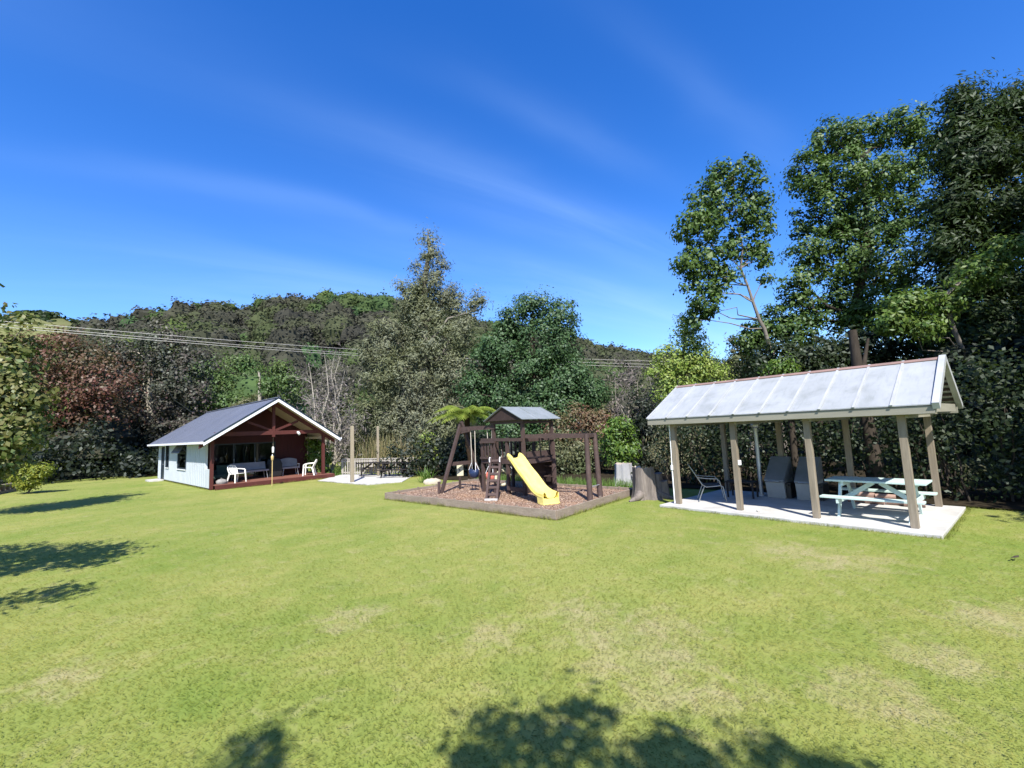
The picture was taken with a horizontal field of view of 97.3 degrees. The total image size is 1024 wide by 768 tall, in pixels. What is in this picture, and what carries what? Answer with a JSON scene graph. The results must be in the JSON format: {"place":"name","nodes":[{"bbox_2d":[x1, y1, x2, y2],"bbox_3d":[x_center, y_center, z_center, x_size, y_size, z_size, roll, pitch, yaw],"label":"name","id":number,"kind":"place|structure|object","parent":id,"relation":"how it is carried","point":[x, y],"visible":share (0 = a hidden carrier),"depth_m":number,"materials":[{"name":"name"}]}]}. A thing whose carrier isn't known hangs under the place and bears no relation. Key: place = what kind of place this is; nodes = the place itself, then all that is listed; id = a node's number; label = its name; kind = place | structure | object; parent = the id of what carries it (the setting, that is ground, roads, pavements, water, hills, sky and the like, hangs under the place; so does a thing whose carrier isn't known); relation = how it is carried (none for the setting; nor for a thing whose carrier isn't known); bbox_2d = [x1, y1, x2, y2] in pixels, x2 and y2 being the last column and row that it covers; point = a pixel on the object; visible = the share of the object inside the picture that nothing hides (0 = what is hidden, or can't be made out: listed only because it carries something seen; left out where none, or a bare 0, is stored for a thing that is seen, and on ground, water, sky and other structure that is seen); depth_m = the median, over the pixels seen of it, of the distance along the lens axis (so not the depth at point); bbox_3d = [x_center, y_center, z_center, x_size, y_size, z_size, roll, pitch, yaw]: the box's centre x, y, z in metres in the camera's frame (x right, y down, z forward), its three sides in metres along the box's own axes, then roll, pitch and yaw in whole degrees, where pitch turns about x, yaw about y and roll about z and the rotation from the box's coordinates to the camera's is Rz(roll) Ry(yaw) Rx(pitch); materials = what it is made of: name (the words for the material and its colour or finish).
{"place":"outdoors","nodes":[
{"label":"outdoors","id":0,"kind":"place"},
{"bbox_2d":[0,316,75,340],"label":"pasture hill","id":1,"kind":"structure","parent":0,"point":[61,321],"depth_m":270.85,"materials":[{"name":"green plant"}]},
{"bbox_2d":[0,310,83,324],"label":"hill scrub","id":2,"kind":"object","parent":1,"relation":"on","point":[46,315],"visible":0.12,"depth_m":289.10,"materials":[{"name":"green plant"}]},
{"bbox_2d":[216,479,226,483],"bbox_3d":[-14.097,4.700,21.904,0.378,0.302,0.537,-5,-7,25],"label":"bag","id":3,"kind":"object","parent":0,"point":[221,481],"visible":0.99,"depth_m":21.77,"materials":[{"name":"white fabric"}]},
{"bbox_2d":[318,474,413,484],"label":"patio","id":4,"kind":"structure","parent":0,"point":[370,479],"depth_m":23.43,"materials":[{"name":"concrete"}]},
{"bbox_2d":[350,426,353,481],"bbox_3d":[-7.930,3.461,22.358,0.170,2.782,0.170,1,-7,-28],"label":"timber post","id":5,"kind":"object","parent":4,"relation":"on","point":[351,453],"visible":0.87,"depth_m":22.28,"materials":[{"name":"beige wood"}]},
{"bbox_2d":[356,461,388,476],"bbox_3d":[-7.848,4.785,25.427,1.750,0.750,1.672,0,-6,-20],"label":"picnic table","id":6,"kind":"object","parent":4,"relation":"on","point":[364,468],"visible":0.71,"depth_m":25.22,"materials":[{"name":"grey wood"}]},
{"bbox_2d":[376,426,378,474],"bbox_3d":[-7.614,3.784,25.602,0.120,2.780,0.120,1,-7,-28],"label":"timber post","id":7,"kind":"object","parent":4,"relation":"on","point":[377,432],"visible":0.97,"depth_m":25.58,"materials":[{"name":"beige wood"}]},
{"bbox_2d":[341,457,431,474],"bbox_3d":[-7.422,4.731,25.910,6.049,0.945,0.527,-4,-6,18],"label":"railing","id":8,"kind":"object","parent":4,"relation":"on","point":[371,472],"visible":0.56,"depth_m":26.11,"materials":[{"name":"grey wood"}]},
{"bbox_2d":[374,461,414,477],"bbox_3d":[-6.230,4.595,24.247,1.750,0.750,1.672,-3,-6,7],"label":"picnic table","id":9,"kind":"object","parent":4,"relation":"on","point":[388,469],"visible":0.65,"depth_m":23.98,"materials":[{"name":"wood"}]},
{"bbox_2d":[2,324,732,366],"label":"power line","id":10,"kind":"object","parent":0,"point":[210,342],"visible":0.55,"depth_m":30.71,"materials":[{"name":"metal"}]},
{"bbox_2d":[4,321,755,364],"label":"power line","id":11,"kind":"object","parent":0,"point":[221,339],"visible":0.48,"depth_m":30.73,"materials":[{"name":"metal"}]},
{"bbox_2d":[5,321,922,483],"bbox_3d":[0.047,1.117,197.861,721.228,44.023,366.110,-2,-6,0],"label":"hill","id":12,"kind":"structure","parent":0,"point":[67,474],"depth_m":44.77,"materials":[{"name":"green plant"}]},
{"bbox_2d":[9,327,657,367],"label":"power line","id":13,"kind":"object","parent":12,"relation":"on","point":[217,345],"visible":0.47,"depth_m":30.63,"materials":[{"name":"metal"}]},
{"bbox_2d":[0,287,916,459],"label":"forest","id":14,"kind":"object","parent":12,"relation":"on","point":[319,321],"visible":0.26,"depth_m":89.31,"materials":[{"name":"green plant"}]},
{"bbox_2d":[395,481,623,519],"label":"bark ground","id":15,"kind":"structure","parent":0,"point":[515,497],"depth_m":14.60,"materials":[{"name":"brown wood"}]},
{"bbox_2d":[457,465,463,489],"bbox_3d":[-1.906,3.451,16.637,0.240,0.920,0.110,-1,-6,-11],"label":"marker board","id":16,"kind":"object","parent":15,"relation":"on","point":[460,472],"visible":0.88,"depth_m":16.61,"materials":[{"name":"white paint"}]},
{"bbox_2d":[438,406,602,505],"bbox_3d":[0.232,2.205,14.798,3.073,2.979,5.514,3,-8,-42],"label":"play frame","id":17,"kind":"object","parent":15,"relation":"on","point":[535,470],"visible":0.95,"depth_m":14.83,"materials":[{"name":"brown wood"}]},
{"bbox_2d":[469,431,478,477],"bbox_3d":[-1.375,2.502,16.054,0.331,1.660,0.400,3,-8,-44],"label":"bucket swing","id":18,"kind":"object","parent":17,"relation":"hanging from","point":[473,473],"visible":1,"depth_m":15.94,"materials":[{"name":"blue plastic"}]},
{"bbox_2d":[486,430,493,478],"bbox_3d":[-0.747,2.474,15.551,0.331,1.760,0.400,3,-8,-44],"label":"bucket swing","id":19,"kind":"object","parent":17,"relation":"hanging from","point":[492,477],"visible":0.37,"depth_m":15.53,"materials":[{"name":"red plastic"}]},
{"bbox_2d":[494,450,506,486],"bbox_3d":[-0.340,2.867,15.389,0.579,1.236,0.100,0,-6,-23],"label":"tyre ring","id":20,"kind":"object","parent":17,"relation":"hanging from","point":[505,483],"visible":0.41,"depth_m":15.33,"materials":[{"name":"rubber"}]},
{"bbox_2d":[0,450,1023,767],"bbox_3d":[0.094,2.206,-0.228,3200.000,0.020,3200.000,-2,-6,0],"label":"lawn","id":21,"kind":"structure","parent":0,"point":[248,534],"depth_m":5.06,"materials":[{"name":"green plant"}]},
{"bbox_2d":[0,483,17,493],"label":"retaining wall","id":22,"kind":"structure","parent":21,"relation":"on","point":[5,489],"depth_m":24.73,"materials":[{"name":"grey stone"}]},
{"bbox_2d":[5,459,58,493],"bbox_3d":[-25.323,4.913,23.674,2.812,1.900,1.741,-5,-6,23],"label":"golden bush","id":23,"kind":"object","parent":21,"relation":"on","point":[35,475],"visible":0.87,"depth_m":23.37,"materials":[{"name":"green plant"}]},
{"bbox_2d":[0,302,85,486],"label":"leafy tree","id":24,"kind":"object","parent":21,"relation":"on","point":[20,396],"visible":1,"depth_m":15.52,"materials":[{"name":"green plant"}]},
{"bbox_2d":[0,317,158,471],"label":"autumn tree","id":25,"kind":"object","parent":21,"relation":"on","point":[69,374],"visible":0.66,"depth_m":34.34,"materials":[{"name":"brown plant"}]},
{"bbox_2d":[100,445,138,468],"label":"bush","id":26,"kind":"object","parent":21,"relation":"on","point":[118,455],"visible":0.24,"depth_m":36.58,"materials":[{"name":"green plant"}]},
{"bbox_2d":[145,397,341,489],"bbox_3d":[-17.058,3.621,27.835,13.520,4.560,7.042,-8,-8,43],"label":"cabin","id":27,"kind":"object","parent":21,"relation":"on","point":[196,451],"visible":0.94,"depth_m":25.38,"materials":[{"name":"white wood"}]},
{"bbox_2d":[161,447,164,478],"bbox_3d":[-22.430,5.073,28.967,0.950,2.040,0.144,-8,-8,43],"label":"door","id":28,"kind":"structure","parent":27,"relation":"in","point":[163,448],"depth_m":29.06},
{"bbox_2d":[164,445,168,467],"bbox_3d":[-21.461,4.509,28.101,0.910,1.460,0.130,-8,-8,43],"label":"window","id":29,"kind":"structure","parent":27,"relation":"in","point":[167,446],"depth_m":28.26,"materials":[{"name":"glass"}]},
{"bbox_2d":[171,445,186,470],"bbox_3d":[-18.742,4.118,25.436,2.060,1.460,0.515,-8,-8,43],"label":"window","id":30,"kind":"structure","parent":27,"relation":"in","point":[181,450],"depth_m":25.48,"materials":[{"name":"black glass"}]},
{"bbox_2d":[213,465,231,482],"bbox_3d":[-14.661,4.539,22.782,0.800,0.850,0.660,0,-6,-18],"label":"fabric armchair","id":31,"kind":"object","parent":27,"relation":"on","point":[220,471],"visible":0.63,"depth_m":22.88,"materials":[{"name":"green fabric"}]},
{"bbox_2d":[213,443,232,480],"bbox_3d":[-15.420,4.164,23.982,0.040,1.950,1.100,-8,-8,43],"label":"sliding door","id":32,"kind":"structure","parent":27,"relation":"in","point":[230,443],"depth_m":24.20,"materials":[{"name":"black glass"}]},
{"bbox_2d":[227,465,246,482],"bbox_3d":[-13.733,4.455,22.429,0.695,0.867,0.650,-4,-6,19],"label":"plastic chair","id":33,"kind":"object","parent":27,"relation":"on","point":[235,471],"visible":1,"depth_m":22.48,"materials":[{"name":"white plastic"}]},
{"bbox_2d":[233,442,255,478],"bbox_3d":[-14.690,4.211,24.735,0.040,1.950,1.100,-8,-8,43],"label":"sliding door","id":34,"kind":"structure","parent":27,"relation":"in","point":[254,443],"depth_m":24.80,"materials":[{"name":"black glass"}]},
{"bbox_2d":[229,461,268,480],"bbox_3d":[-14.012,4.637,24.070,0.627,0.871,1.750,-7,-8,40],"label":"bench seat","id":35,"kind":"object","parent":27,"relation":"on","point":[251,466],"visible":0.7,"depth_m":24.27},
{"bbox_2d":[255,442,274,476],"bbox_3d":[-13.989,4.262,25.515,0.040,1.950,1.100,-8,-8,43],"label":"sliding door","id":36,"kind":"structure","parent":27,"relation":"in","point":[256,442],"depth_m":25.57,"materials":[{"name":"black glass"}]},
{"bbox_2d":[266,458,282,476],"bbox_3d":[-13.215,4.648,25.070,0.555,0.977,0.717,-8,-8,42],"label":"gas barbecue","id":37,"kind":"object","parent":27,"relation":"on","point":[277,467],"visible":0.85,"depth_m":24.89,"materials":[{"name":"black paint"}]},
{"bbox_2d":[280,458,299,473],"bbox_3d":[-12.721,4.706,25.751,0.950,0.971,0.628,3,-8,-41],"label":"garden bench","id":38,"kind":"object","parent":27,"relation":"on","point":[291,462],"visible":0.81,"depth_m":25.87,"materials":[{"name":"grey wood"}]},
{"bbox_2d":[302,459,316,475],"bbox_3d":[-11.186,4.614,25.011,0.695,0.867,0.650,-1,-6,-13],"label":"plastic chair","id":39,"kind":"object","parent":27,"relation":"on","point":[312,467],"visible":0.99,"depth_m":24.82,"materials":[{"name":"white plastic"}]},
{"bbox_2d":[271,454,273,485],"bbox_3d":[-11.853,4.250,22.288,0.140,1.530,0.133,-2,-6,0],"label":"garden torch","id":40,"kind":"object","parent":21,"relation":"on","point":[272,457],"visible":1,"depth_m":22.29,"materials":[{"name":"yellow wood"}]},
{"bbox_2d":[300,429,337,472],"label":"sunlit bush","id":41,"kind":"object","parent":21,"relation":"on","point":[313,457],"visible":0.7,"depth_m":26.97,"materials":[{"name":"green plant"}]},
{"bbox_2d":[325,463,344,475],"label":"strap plant","id":42,"kind":"object","parent":21,"relation":"on","point":[336,472],"visible":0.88,"depth_m":26.82,"materials":[{"name":"green plant"}]},
{"bbox_2d":[286,338,385,472],"bbox_3d":[-11.624,1.375,28.758,6.571,8.833,4.647,-2,-6,0],"label":"bare tree","id":43,"kind":"object","parent":21,"relation":"on","point":[334,415],"visible":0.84,"depth_m":28.62,"materials":[{"name":"grey plant"}]},
{"bbox_2d":[319,387,387,466],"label":"scrub tree","id":44,"kind":"object","parent":21,"relation":"on","point":[357,439],"visible":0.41,"depth_m":34.27,"materials":[{"name":"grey plant"}]},
{"bbox_2d":[349,433,423,471],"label":"pampas grass","id":45,"kind":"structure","parent":21,"relation":"on","point":[372,454],"depth_m":28.46,"materials":[{"name":"beige plant"}]},
{"bbox_2d":[383,444,423,470],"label":"pampas grass","id":46,"kind":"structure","parent":21,"relation":"on","point":[404,456],"depth_m":28.54,"materials":[{"name":"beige plant"}]},
{"bbox_2d":[342,217,493,459],"bbox_3d":[-6.941,-3.231,33.570,10.763,18.573,7.008,-5,-7,25],"label":"tall conifer","id":47,"kind":"object","parent":21,"relation":"on","point":[420,308],"visible":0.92,"depth_m":32.73,"materials":[{"name":"green plant"}]},
{"bbox_2d":[417,467,436,482],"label":"strap plant","id":48,"kind":"object","parent":21,"relation":"on","point":[427,475],"visible":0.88,"depth_m":20.89,"materials":[{"name":"green plant"}]},
{"bbox_2d":[423,478,441,484],"bbox_3d":[-3.605,4.368,20.234,0.750,0.279,0.623,-6,-7,34],"label":"boulder","id":49,"kind":"object","parent":21,"relation":"on","point":[430,481],"visible":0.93,"depth_m":20.05,"materials":[{"name":"beige stone"}]},
{"bbox_2d":[0,406,893,483],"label":"undergrowth","id":50,"kind":"object","parent":21,"relation":"on","point":[136,465],"visible":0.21,"depth_m":32.31,"materials":[{"name":"green plant"}]},
{"bbox_2d":[385,478,631,519],"bbox_3d":[-0.281,3.684,15.200,7.678,0.256,4.518,-8,-8,41],"label":"timber edging","id":51,"kind":"object","parent":21,"relation":"on","point":[551,514],"visible":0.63,"depth_m":13.02,"materials":[{"name":"brown wood"}]},
{"bbox_2d":[475,473,631,487],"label":"long grass","id":52,"kind":"structure","parent":21,"relation":"on","point":[580,482],"depth_m":16.25,"materials":[{"name":"green plant"}]},
{"bbox_2d":[614,462,631,485],"bbox_3d":[4.157,3.387,16.903,0.895,0.869,0.988,-2,-6,0],"label":"box","id":53,"kind":"object","parent":21,"relation":"on","point":[623,470],"visible":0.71,"depth_m":16.67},
{"bbox_2d":[629,466,673,501],"bbox_3d":[4.002,3.018,13.752,1.460,1.028,1.052,-1,-6,-15],"label":"tree stump","id":54,"kind":"object","parent":21,"relation":"on","point":[648,483],"visible":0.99,"depth_m":13.46,"materials":[{"name":"wood"}]},
{"bbox_2d":[409,442,1023,509],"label":"leaf litter","id":55,"kind":"object","parent":21,"relation":"on","point":[1007,503],"depth_m":15.31,"materials":[{"name":"brown plant"}]},
{"bbox_2d":[405,431,442,471],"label":"yellow shrub","id":56,"kind":"object","parent":55,"relation":"on","point":[426,437],"visible":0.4,"depth_m":25.10,"materials":[{"name":"green plant"}]},
{"bbox_2d":[427,405,495,477],"bbox_3d":[-2.312,2.831,21.941,3.726,3.698,3.793,-2,-6,0],"label":"tree fern","id":57,"kind":"object","parent":55,"relation":"on","point":[459,414],"visible":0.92,"depth_m":21.65,"materials":[{"name":"green plant"}]},
{"bbox_2d":[364,424,560,476],"bbox_3d":[-2.427,3.554,24.155,10.634,2.980,3.650,-2,-6,0],"label":"dark shrub","id":58,"kind":"object","parent":55,"relation":"on","point":[460,450],"visible":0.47,"depth_m":23.67,"materials":[{"name":"green plant"}]},
{"bbox_2d":[445,285,620,450],"bbox_3d":[1.251,-0.647,29.492,11.098,11.900,5.788,-2,-6,0],"label":"broadleaf tree","id":59,"kind":"object","parent":55,"relation":"on","point":[564,385],"visible":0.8,"depth_m":28.52,"materials":[{"name":"green plant"}]},
{"bbox_2d":[528,428,614,474],"bbox_3d":[2.986,3.277,22.259,4.654,2.543,3.153,-2,-6,0],"label":"mixed shrub","id":60,"kind":"object","parent":55,"relation":"on","point":[574,457],"visible":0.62,"depth_m":21.74,"materials":[{"name":"green plant"}]},
{"bbox_2d":[537,400,615,450],"bbox_3d":[3.511,2.616,23.284,4.488,3.926,2.798,-2,-6,0],"label":"red shrub","id":61,"kind":"object","parent":55,"relation":"on","point":[597,416],"visible":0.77,"depth_m":23.08,"materials":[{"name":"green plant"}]},
{"bbox_2d":[591,413,649,474],"bbox_3d":[5.054,2.767,20.667,2.614,2.929,2.186,-2,-6,0],"label":"bright shrub","id":62,"kind":"object","parent":55,"relation":"on","point":[615,450],"visible":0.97,"depth_m":20.42,"materials":[{"name":"green plant"}]},
{"bbox_2d":[597,354,663,445],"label":"bare tree","id":63,"kind":"object","parent":55,"relation":"on","point":[629,374],"visible":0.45,"depth_m":30.33,"materials":[{"name":"grey plant"}]},
{"bbox_2d":[620,382,662,467],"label":"dark conifer","id":64,"kind":"object","parent":55,"relation":"on","point":[638,421],"visible":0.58,"depth_m":23.61,"materials":[{"name":"green plant"}]},
{"bbox_2d":[640,425,712,474],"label":"wispy tree","id":65,"kind":"object","parent":55,"relation":"on","point":[659,465],"visible":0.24,"depth_m":20.13,"materials":[{"name":"green plant"}]},
{"bbox_2d":[639,312,737,455],"bbox_3d":[9.147,0.197,23.044,5.049,8.205,2.973,-2,-6,0],"label":"yellow green tree","id":66,"kind":"object","parent":55,"relation":"on","point":[681,365],"visible":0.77,"depth_m":22.81,"materials":[{"name":"green plant"}]},
{"bbox_2d":[666,151,788,452],"bbox_3d":[10.660,-3.689,22.153,5.828,15.630,3.283,-2,-6,0],"label":"slender tree","id":67,"kind":"object","parent":55,"relation":"on","point":[710,216],"visible":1,"depth_m":22.01,"materials":[{"name":"green plant"}]},
{"bbox_2d":[713,330,777,457],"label":"grey tree","id":68,"kind":"object","parent":55,"relation":"on","point":[736,357],"visible":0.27,"depth_m":26.93,"materials":[{"name":"green plant"}]},
{"bbox_2d":[757,351,804,425],"bbox_3d":[11.306,1.202,18.831,2.058,5.141,1.468,-2,-6,0],"label":"lime shrub","id":69,"kind":"object","parent":55,"relation":"on","point":[776,368],"visible":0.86,"depth_m":18.81,"materials":[{"name":"green plant"}]},
{"bbox_2d":[788,420,798,479],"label":"dark tree","id":70,"kind":"object","parent":55,"relation":"on","point":[793,445],"visible":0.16,"depth_m":13.72,"materials":[{"name":"brown plant"}]},
{"bbox_2d":[631,334,1023,502],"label":"hedge","id":71,"kind":"object","parent":55,"relation":"on","point":[892,450],"visible":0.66,"depth_m":11.70,"materials":[{"name":"green plant"}]},
{"bbox_2d":[726,99,938,459],"bbox_3d":[17.646,-5.661,24.005,12.545,19.435,4.883,-2,-6,0],"label":"spreading tree","id":72,"kind":"object","parent":55,"relation":"on","point":[842,229],"visible":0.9,"depth_m":23.96,"materials":[{"name":"green plant"}]},
{"bbox_2d":[733,316,933,464],"bbox_3d":[15.875,0.078,20.992,11.009,7.527,4.003,-2,-6,0],"label":"understorey tree","id":73,"kind":"object","parent":55,"relation":"on","point":[833,354],"visible":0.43,"depth_m":20.57,"materials":[{"name":"green plant"}]},
{"bbox_2d":[848,329,889,493],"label":"dark tree","id":74,"kind":"object","parent":55,"relation":"on","point":[857,359],"visible":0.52,"depth_m":12.30,"materials":[{"name":"brown plant"}]},
{"bbox_2d":[853,229,1023,458],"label":"leafy sapling","id":75,"kind":"object","parent":55,"relation":"on","point":[888,323],"visible":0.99,"depth_m":14.76,"materials":[{"name":"green plant"}]},
{"bbox_2d":[880,57,1023,462],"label":"dark pine","id":76,"kind":"object","parent":55,"relation":"on","point":[979,148],"visible":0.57,"depth_m":17.49,"materials":[{"name":"green plant"}]},
{"bbox_2d":[902,328,1023,479],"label":"dark tree","id":77,"kind":"object","parent":55,"relation":"on","point":[997,346],"visible":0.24,"depth_m":14.99,"materials":[{"name":"green plant"}]},
{"bbox_2d":[925,451,1003,486],"bbox_3d":[13.177,2.527,13.194,1.982,1.227,1.174,-5,-6,23],"label":"ground shrub","id":78,"kind":"object","parent":55,"relation":"on","point":[983,466],"visible":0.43,"depth_m":13.04,"materials":[{"name":"green plant"}]},
{"bbox_2d":[646,355,965,538],"bbox_3d":[7.079,1.466,11.429,3.692,3.537,6.055,3,-8,-40],"label":"picnic shelter","id":79,"kind":"object","parent":21,"relation":"on","point":[926,389],"visible":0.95,"depth_m":10.28,"materials":[{"name":"metal"}]},
{"bbox_2d":[687,464,726,501],"bbox_3d":[5.412,2.735,12.533,0.908,0.994,0.622,-4,-6,18],"label":"sling chair","id":80,"kind":"object","parent":79,"relation":"on","point":[706,485],"visible":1,"depth_m":12.34,"materials":[{"name":"metal"}]},
{"bbox_2d":[725,479,758,498],"bbox_3d":[6.538,2.978,12.801,0.750,0.456,0.500,-8,-8,44],"label":"side table","id":81,"kind":"object","parent":79,"relation":"on","point":[731,481],"visible":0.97,"depth_m":12.73,"materials":[{"name":"black metal"}]},
{"bbox_2d":[750,423,765,495],"bbox_3d":[7.135,2.155,13.068,0.240,2.100,0.240,3,-8,-40],"label":"flue pipe","id":82,"kind":"object","parent":79,"relation":"on","point":[754,426],"visible":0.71,"depth_m":13.03,"materials":[{"name":"grey metal"}]},
{"bbox_2d":[764,456,796,498],"bbox_3d":[7.479,2.593,12.566,0.792,1.098,0.610,3,-8,-40],"label":"barbecue","id":83,"kind":"object","parent":79,"relation":"on","point":[779,481],"visible":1,"depth_m":12.46,"materials":[{"name":"black paint"}]},
{"bbox_2d":[794,457,829,500],"bbox_3d":[7.956,2.515,12.008,0.792,1.098,0.610,3,-8,-41],"label":"barbecue","id":84,"kind":"object","parent":79,"relation":"on","point":[801,480],"visible":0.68,"depth_m":11.93,"materials":[{"name":"black paint"}]},
{"bbox_2d":[864,496,885,504],"bbox_3d":[8.847,2.836,10.996,0.177,0.167,0.386,2,-8,-39],"label":"firewood log","id":85,"kind":"object","parent":79,"relation":"on","point":[874,502],"visible":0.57,"depth_m":10.96,"materials":[{"name":"brown wood"}]},
{"bbox_2d":[856,492,874,496],"bbox_3d":[8.750,2.748,11.177,0.146,0.138,0.385,3,-8,-41],"label":"firewood log","id":86,"kind":"object","parent":85,"relation":"on","point":[865,494],"visible":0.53,"depth_m":11.12,"materials":[{"name":"brown wood"}]},
{"bbox_2d":[819,476,937,523],"bbox_3d":[7.939,2.454,9.775,1.682,0.760,1.720,3,-8,-40],"label":"picnic table","id":87,"kind":"object","parent":79,"relation":"on","point":[854,492],"visible":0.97,"depth_m":9.69,"materials":[{"name":"green paint"}]},
{"bbox_2d":[886,499,903,505],"bbox_3d":[9.151,2.811,10.730,0.146,0.138,0.385,3,-8,-40],"label":"firewood log","id":88,"kind":"object","parent":79,"relation":"on","point":[889,503],"visible":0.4,"depth_m":10.71,"materials":[{"name":"brown wood"}]},
{"bbox_2d":[875,494,895,498],"bbox_3d":[9.008,2.716,10.873,0.384,0.129,0.136,-7,-8,39],"label":"firewood log","id":89,"kind":"object","parent":88,"relation":"on","point":[889,496],"visible":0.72,"depth_m":10.82,"materials":[{"name":"brown wood"}]},
{"bbox_2d":[0,0,1023,362],"label":"sky","id":90,"kind":"structure","parent":0,"point":[152,152],"materials":[{"name":"blue"}]},
{"bbox_2d":[162,477,973,539],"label":"edge grass","id":91,"kind":"structure","parent":0,"point":[872,530],"depth_m":11.55,"materials":[{"name":"green plant"}]},
{"label":"tree floor","id":92,"kind":"structure","parent":0,"visible":0},
{"bbox_2d":[28,403,158,468],"bbox_3d":[-38.977,4.373,38.347,18.554,7.396,6.945,-2,-6,0],"label":"undergrowth tree","id":93,"kind":"object","parent":92,"relation":"on","point":[144,444],"visible":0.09,"depth_m":37.94,"materials":[{"name":"green plant"}]},
{"bbox_2d":[80,313,228,455],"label":"plum tree","id":94,"kind":"object","parent":92,"relation":"on","point":[179,387],"visible":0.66,"depth_m":40.52,"materials":[{"name":"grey plant"}]},
{"bbox_2d":[175,383,255,427],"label":"green tree","id":95,"kind":"object","parent":92,"relation":"on","point":[224,402],"visible":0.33,"depth_m":43.32,"materials":[{"name":"green plant"}]},
{"bbox_2d":[188,349,264,410],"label":"green tree","id":96,"kind":"object","parent":92,"relation":"on","point":[240,364],"visible":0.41,"depth_m":55.74,"materials":[{"name":"green plant"}]},
{"bbox_2d":[230,391,283,406],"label":"cabbage tree","id":97,"kind":"object","parent":92,"relation":"on","point":[244,401],"visible":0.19,"depth_m":41.99,"materials":[{"name":"green plant"}]},
{"bbox_2d":[258,372,261,400],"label":"dead trunk","id":98,"kind":"object","parent":92,"relation":"on","point":[260,397],"visible":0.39,"depth_m":41.20,"materials":[{"name":"beige wood"}]},
{"bbox_2d":[256,357,311,403],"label":"young tree","id":99,"kind":"object","parent":92,"relation":"on","point":[280,375],"visible":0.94,"depth_m":39.94,"materials":[{"name":"green plant"}]},
{"bbox_2d":[256,390,326,423],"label":"dark tree","id":100,"kind":"object","parent":92,"relation":"on","point":[301,408],"visible":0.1,"depth_m":41.21,"materials":[{"name":"green plant"}]}
]}

